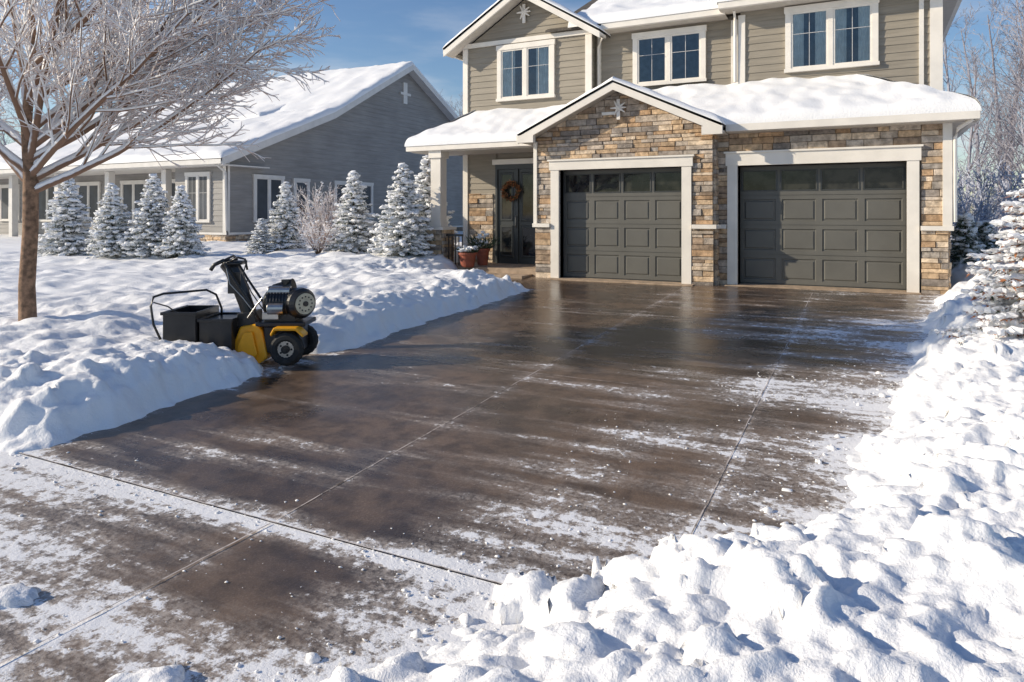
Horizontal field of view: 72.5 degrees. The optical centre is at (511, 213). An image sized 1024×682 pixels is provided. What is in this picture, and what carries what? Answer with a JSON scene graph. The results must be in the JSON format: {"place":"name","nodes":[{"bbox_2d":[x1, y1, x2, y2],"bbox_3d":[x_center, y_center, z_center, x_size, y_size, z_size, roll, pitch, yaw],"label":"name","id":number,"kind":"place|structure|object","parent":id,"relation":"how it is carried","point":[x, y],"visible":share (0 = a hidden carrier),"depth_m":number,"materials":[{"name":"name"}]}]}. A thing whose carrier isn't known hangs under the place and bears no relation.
{"place":"outdoors","nodes":[
{"label":"outdoors","id":0,"kind":"place"},
{"bbox_2d":[0,452,521,681],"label":"sidewalk","id":1,"kind":"structure","parent":0,"point":[71,559],"depth_m":3.39,"materials":[{"name":"concrete"}]},
{"bbox_2d":[5,327,913,681],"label":"snow crumbs","id":2,"kind":"object","parent":1,"relation":"on","point":[499,523],"visible":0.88,"depth_m":4.18,"materials":[{"name":"white snow"}]},
{"bbox_2d":[23,276,943,582],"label":"driveway","id":3,"kind":"structure","parent":0,"point":[305,430],"depth_m":5.74,"materials":[{"name":"concrete"}]},
{"bbox_2d":[150,255,317,365],"bbox_3d":[-3.121,1.082,8.001,1.762,1.218,0.722,0,0,0],"label":"snow blower","id":4,"kind":"object","parent":3,"relation":"on","point":[280,330],"visible":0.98,"depth_m":7.80,"materials":[{"name":"metal"}]},
{"bbox_2d":[0,288,918,663],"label":"pavement joint","id":5,"kind":"object","parent":3,"relation":"on","point":[390,454],"visible":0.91,"depth_m":4.43,"materials":[{"name":"grey concrete"}]},
{"bbox_2d":[0,227,1023,681],"bbox_3d":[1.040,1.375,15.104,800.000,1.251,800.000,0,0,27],"label":"snow ground","id":6,"kind":"structure","parent":0,"point":[908,567],"depth_m":3.28,"materials":[{"name":"white snow"}]},
{"bbox_2d":[37,178,95,256],"bbox_3d":[-11.683,0.143,18.544,1.724,2.362,1.669,0,0,10],"label":"spruce tree","id":7,"kind":"object","parent":6,"relation":"on","point":[69,236],"visible":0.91,"depth_m":18.25,"materials":[{"name":"white plant"}]},
{"bbox_2d":[80,183,133,259],"bbox_3d":[-10.027,0.246,17.526,1.405,2.026,1.402,0,0,-30],"label":"spruce tree","id":8,"kind":"object","parent":6,"relation":"on","point":[110,221],"visible":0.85,"depth_m":17.29,"materials":[{"name":"white plant"}]},
{"bbox_2d":[116,173,176,257],"bbox_3d":[-8.971,0.157,17.474,1.773,2.319,1.649,0,0,40],"label":"spruce tree","id":9,"kind":"object","parent":6,"relation":"on","point":[150,216],"visible":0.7,"depth_m":17.22,"materials":[{"name":"white plant"}]},
{"bbox_2d":[0,0,340,320],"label":"bare tree","id":10,"kind":"object","parent":6,"relation":"on","point":[139,77],"visible":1,"depth_m":8.49,"materials":[{"name":"brown plant"}]},
{"bbox_2d":[150,185,211,257],"bbox_3d":[-8.115,0.286,17.222,1.430,1.980,1.394,0,0,35],"label":"spruce tree","id":11,"kind":"object","parent":6,"relation":"on","point":[180,222],"visible":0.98,"depth_m":17.02,"materials":[{"name":"white plant"}]},
{"bbox_2d":[0,74,462,234],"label":"siding walls","id":12,"kind":"structure","parent":6,"relation":"on","point":[366,139],"depth_m":29.85,"materials":[{"name":"grey wood"}]},
{"bbox_2d":[0,65,462,236],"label":"white trim","id":13,"kind":"structure","parent":12,"relation":"attached to","point":[109,171],"depth_m":26.86,"materials":[{"name":"white wood"}]},
{"bbox_2d":[0,110,302,169],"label":"roof shingles","id":14,"kind":"object","parent":13,"relation":"on","point":[152,161],"visible":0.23,"depth_m":24.83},
{"bbox_2d":[0,107,335,168],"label":"roof snow","id":15,"kind":"structure","parent":13,"relation":"on","point":[265,127],"depth_m":26.79,"materials":[{"name":"white snow"}]},
{"bbox_2d":[76,101,288,131],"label":"roof snow","id":16,"kind":"structure","parent":13,"relation":"on","point":[263,110],"depth_m":30.62,"materials":[{"name":"white snow"}]},
{"bbox_2d":[2,176,370,219],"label":"window panes","id":17,"kind":"object","parent":13,"relation":"on","point":[261,197],"visible":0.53,"depth_m":28.36,"materials":[{"name":"grey glass"}]},
{"bbox_2d":[84,61,412,121],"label":"roof snow","id":18,"kind":"structure","parent":13,"relation":"on","point":[341,88],"depth_m":32.32,"materials":[{"name":"white snow"}]},
{"bbox_2d":[298,63,458,116],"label":"roof snow","id":19,"kind":"structure","parent":13,"relation":"on","point":[428,81],"depth_m":34.79,"materials":[{"name":"white snow"}]},
{"bbox_2d":[242,218,278,254],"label":"spruce tree","id":20,"kind":"object","parent":6,"relation":"on","point":[261,236],"visible":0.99,"depth_m":18.36,"materials":[{"name":"white plant"}]},
{"bbox_2d":[266,181,308,251],"bbox_3d":[-6.148,0.168,18.972,1.367,2.071,1.364,0,0,-22],"label":"spruce tree","id":21,"kind":"object","parent":6,"relation":"on","point":[283,231],"visible":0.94,"depth_m":18.82,"materials":[{"name":"white plant"}]},
{"bbox_2d":[286,182,345,245],"bbox_3d":[-5.290,0.078,19.464,2.071,1.953,1.487,0,0,-9],"label":"twig shrub","id":22,"kind":"object","parent":6,"relation":"on","point":[318,213],"visible":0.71,"depth_m":19.42,"materials":[{"name":"brown plant"}]},
{"bbox_2d":[292,210,341,253],"bbox_3d":[-4.917,0.472,17.372,1.306,1.208,1.187,0,0,27],"label":"twig shrub","id":23,"kind":"object","parent":6,"relation":"on","point":[326,239],"visible":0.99,"depth_m":17.36,"materials":[{"name":"brown plant"}]},
{"bbox_2d":[183,227,462,241],"bbox_3d":[-6.407,1.150,33.450,2.671,0.900,20.070,0,0,27],"label":"stone base","id":24,"kind":"object","parent":6,"relation":"on","point":[240,237],"visible":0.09,"depth_m":24.35,"materials":[{"name":"grey stone"}]},
{"bbox_2d":[323,170,378,252],"bbox_3d":[-4.029,0.035,17.945,1.619,2.291,1.673,0,0,11],"label":"spruce tree","id":25,"kind":"object","parent":6,"relation":"on","point":[353,234],"visible":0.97,"depth_m":17.76,"materials":[{"name":"white plant"}]},
{"bbox_2d":[366,163,435,256],"bbox_3d":[-2.644,-0.001,16.782,1.730,2.433,1.860,0,0,19],"label":"spruce tree","id":26,"kind":"object","parent":6,"relation":"on","point":[402,228],"visible":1,"depth_m":16.56,"materials":[{"name":"white plant"}]},
{"bbox_2d":[412,155,459,245],"bbox_3d":[-2.393,-0.181,19.491,1.894,2.876,1.898,0,0,-9],"label":"spruce tree","id":27,"kind":"object","parent":6,"relation":"on","point":[423,179],"visible":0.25,"depth_m":19.28,"materials":[{"name":"white plant"}]},
{"bbox_2d":[0,0,1023,226],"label":"distant tree line","id":28,"kind":"object","parent":6,"relation":"on","point":[1009,150],"visible":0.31,"depth_m":37.61,"materials":[{"name":"grey plant"}]},
{"bbox_2d":[423,92,951,293],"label":"stone cladding","id":29,"kind":"structure","parent":6,"relation":"on","point":[705,207],"depth_m":13.77,"materials":[{"name":"brown stone"}]},
{"bbox_2d":[454,262,921,294],"bbox_3d":[2.638,1.425,14.991,10.550,0.350,1.950,0,0,27],"label":"concrete threshold","id":30,"kind":"object","parent":6,"relation":"on","point":[511,270],"visible":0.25,"depth_m":14.48,"materials":[{"name":"grey concrete"}]},
{"bbox_2d":[445,234,462,264],"bbox_3d":[-1.397,0.875,16.817,0.500,0.750,0.040,0,0,27],"label":"porch railing","id":31,"kind":"object","parent":30,"relation":"on","point":[452,235],"visible":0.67,"depth_m":16.79,"materials":[{"name":"black metal"}]},
{"bbox_2d":[456,245,480,266],"bbox_3d":[-1.068,0.972,16.302,0.682,0.557,0.617,0,0,27],"label":"flower pot","id":32,"kind":"object","parent":30,"relation":"on","point":[467,255],"visible":1,"depth_m":16.15,"materials":[{"name":"ceramic"}]},
{"bbox_2d":[466,231,500,264],"bbox_3d":[-0.706,0.836,16.878,0.904,0.829,0.840,0,0,27],"label":"potted plant","id":33,"kind":"object","parent":30,"relation":"on","point":[482,255],"visible":0.91,"depth_m":16.78,"materials":[{"name":"ceramic"}]},
{"bbox_2d":[564,162,905,289],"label":"garage doors","id":34,"kind":"structure","parent":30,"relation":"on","point":[794,219],"depth_m":13.70,"materials":[{"name":"metal"}]},
{"bbox_2d":[468,0,929,262],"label":"siding walls","id":35,"kind":"structure","parent":6,"relation":"on","point":[898,39],"depth_m":16.32,"materials":[{"name":"beige wood"}]},
{"bbox_2d":[492,158,536,263],"bbox_3d":[0.214,-0.050,17.281,1.550,2.600,0.191,0,0,27],"label":"entry door","id":36,"kind":"structure","parent":35,"relation":"attached to","point":[514,231],"depth_m":17.31,"materials":[{"name":"grey paint"}]},
{"bbox_2d":[501,179,521,201],"bbox_3d":[-0.031,-0.551,17.290,0.612,0.597,0.171,0,0,27],"label":"wreath","id":37,"kind":"object","parent":36,"relation":"attached to","point":[504,188],"depth_m":17.27,"materials":[{"name":"orange plant"}]},
{"bbox_2d":[406,0,980,292],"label":"white trim","id":38,"kind":"structure","parent":35,"relation":"attached to","point":[956,125],"depth_m":14.29,"materials":[{"name":"white wood"}]},
{"bbox_2d":[434,110,473,127],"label":"porch roof snow","id":39,"kind":"structure","parent":38,"relation":"on","point":[461,116],"depth_m":17.84,"materials":[{"name":"white snow"}]},
{"bbox_2d":[442,0,499,48],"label":"roof snow","id":40,"kind":"structure","parent":38,"relation":"on","point":[465,28],"depth_m":17.50,"materials":[{"name":"white snow"}]},
{"bbox_2d":[404,104,565,146],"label":"porch roof snow","id":41,"kind":"structure","parent":38,"relation":"on","point":[501,124],"depth_m":16.85,"materials":[{"name":"white snow"}]},
{"bbox_2d":[517,76,613,134],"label":"gable roof snow","id":42,"kind":"structure","parent":38,"relation":"on","point":[581,96],"depth_m":14.55,"materials":[{"name":"white snow"}]},
{"bbox_2d":[449,0,739,155],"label":"roof shingles","id":43,"kind":"object","parent":38,"relation":"on","point":[587,5],"visible":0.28,"depth_m":16.71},
{"bbox_2d":[544,0,610,35],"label":"roof snow","id":44,"kind":"structure","parent":43,"relation":"on","point":[558,5],"depth_m":16.22,"materials":[{"name":"white snow"}]},
{"bbox_2d":[568,0,717,27],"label":"roof snow","id":45,"kind":"structure","parent":38,"relation":"on","point":[601,11],"depth_m":15.98,"materials":[{"name":"white snow"}]},
{"bbox_2d":[612,77,725,124],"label":"gable roof snow","id":46,"kind":"structure","parent":38,"relation":"on","point":[713,116],"depth_m":13.57,"materials":[{"name":"white snow"}]},
{"bbox_2d":[503,6,869,96],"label":"window panes","id":47,"kind":"object","parent":38,"relation":"on","point":[651,67],"visible":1,"depth_m":15.66,"materials":[{"name":"blue glass"}]},
{"bbox_2d":[653,74,981,124],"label":"garage roof snow","id":48,"kind":"structure","parent":38,"relation":"on","point":[798,98],"depth_m":13.18,"materials":[{"name":"white snow"}]},
{"bbox_2d":[860,74,980,105],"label":"garage roof snow","id":49,"kind":"structure","parent":38,"relation":"on","point":[896,81],"depth_m":13.33,"materials":[{"name":"white snow"}]},
{"bbox_2d":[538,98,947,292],"bbox_3d":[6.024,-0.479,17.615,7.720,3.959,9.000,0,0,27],"label":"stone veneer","id":50,"kind":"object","parent":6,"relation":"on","point":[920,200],"visible":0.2,"depth_m":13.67,"materials":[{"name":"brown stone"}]},
{"bbox_2d":[949,212,986,266],"bbox_3d":[9.066,0.762,14.041,1.113,1.576,1.183,0,0,-24],"label":"evergreen bush","id":51,"kind":"object","parent":6,"relation":"on","point":[966,243],"visible":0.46,"depth_m":13.87,"materials":[{"name":"green plant"}]},
{"bbox_2d":[934,174,1023,346],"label":"frosted conifer","id":52,"kind":"object","parent":6,"relation":"on","point":[1002,314],"visible":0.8,"depth_m":6.94,"materials":[{"name":"white plant"}]},
{"bbox_2d":[950,155,1023,240],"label":"distant undergrowth","id":53,"kind":"object","parent":6,"relation":"on","point":[987,210],"visible":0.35,"depth_m":22.75,"materials":[{"name":"white plant"}]},
{"bbox_2d":[975,220,1006,260],"bbox_3d":[9.865,0.849,14.568,1.254,1.403,1.242,0,0,-30],"label":"evergreen bush","id":54,"kind":"object","parent":6,"relation":"on","point":[984,229],"visible":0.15,"depth_m":14.50,"materials":[{"name":"green plant"}]},
{"bbox_2d":[0,0,1023,211],"label":"sky","id":55,"kind":"structure","parent":0,"point":[371,32],"materials":[{"name":"blue"}]}
]}

